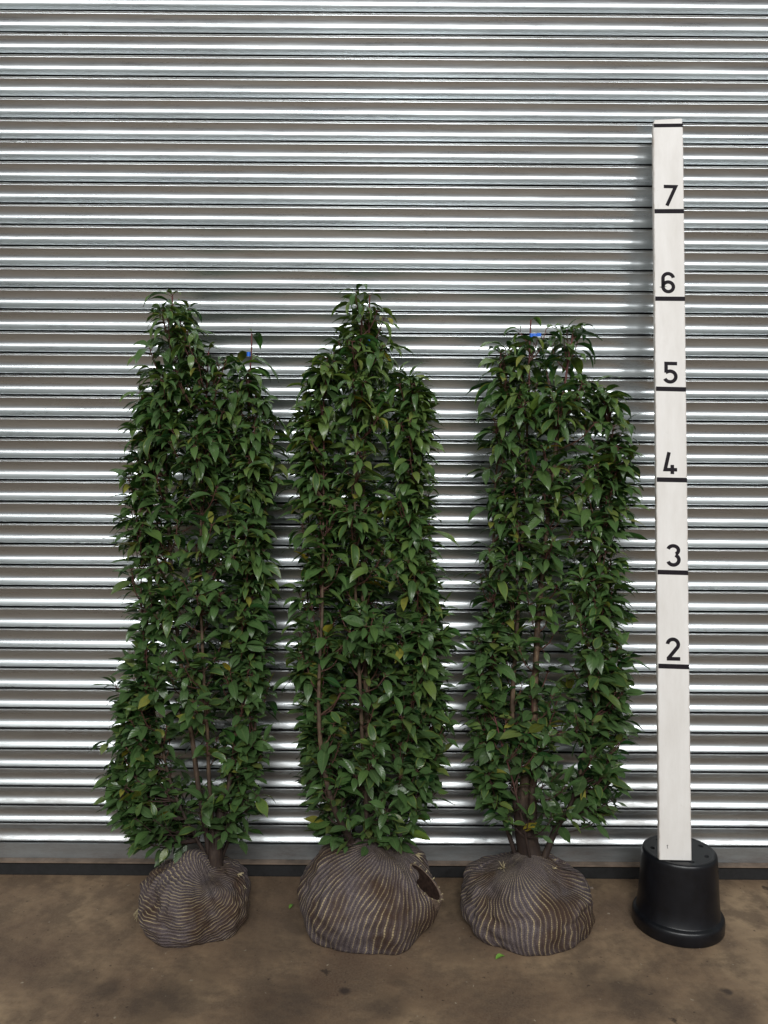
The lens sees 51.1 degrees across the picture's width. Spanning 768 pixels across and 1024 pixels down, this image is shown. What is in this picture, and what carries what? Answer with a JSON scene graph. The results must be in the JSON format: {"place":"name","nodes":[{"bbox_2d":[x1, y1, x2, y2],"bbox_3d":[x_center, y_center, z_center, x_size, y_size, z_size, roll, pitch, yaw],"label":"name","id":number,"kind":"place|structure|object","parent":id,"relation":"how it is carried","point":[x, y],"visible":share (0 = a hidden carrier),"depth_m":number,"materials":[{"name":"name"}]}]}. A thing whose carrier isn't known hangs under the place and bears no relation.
{"place":"outdoors","nodes":[
{"label":"outdoors","id":0,"kind":"place"},
{"bbox_2d":[0,875,767,1023],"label":"floor","id":1,"kind":"structure","parent":0,"point":[79,949],"depth_m":2.39,"materials":[{"name":"brown concrete"}]},
{"bbox_2d":[87,289,293,947],"bbox_3d":[-0.626,0.308,2.651,0.584,2.072,0.509,-2,4,-45],"label":"laurel shrub","id":2,"kind":"object","parent":1,"relation":"on","point":[193,897],"visible":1,"depth_m":2.60,"materials":[{"name":"green plant"}]},
{"bbox_2d":[273,283,467,954],"bbox_3d":[-0.045,0.310,2.628,0.638,2.077,0.493,0,3,0],"label":"laurel shrub","id":3,"kind":"object","parent":1,"relation":"on","point":[372,887],"visible":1,"depth_m":2.59,"materials":[{"name":"green plant"}]},
{"bbox_2d":[0,0,767,879],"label":"roller shutter","id":4,"kind":"object","parent":1,"relation":"on","point":[454,184],"visible":0.55,"depth_m":2.88,"materials":[{"name":"silver metal"}]},
{"bbox_2d":[456,317,649,955],"bbox_3d":[0.556,0.354,2.648,0.616,1.996,0.435,-1,3,-21],"label":"laurel shrub","id":5,"kind":"object","parent":1,"relation":"on","point":[528,897],"visible":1,"depth_m":2.61,"materials":[{"name":"green plant"}]},
{"bbox_2d":[632,835,725,948],"bbox_3d":[0.969,1.232,2.646,0.290,0.250,0.290,0,3,0],"label":"upturned pot","id":6,"kind":"object","parent":1,"relation":"on","point":[675,903],"visible":0.86,"depth_m":2.54,"materials":[{"name":"black plastic"}]},
{"bbox_2d":[652,119,690,859],"bbox_3d":[0.955,-0.124,2.676,0.104,2.477,0.020,1,-5,0],"label":"measuring board","id":7,"kind":"object","parent":6,"relation":"on","point":[672,684],"visible":1,"depth_m":2.66,"materials":[{"name":"white paint"}]}
]}

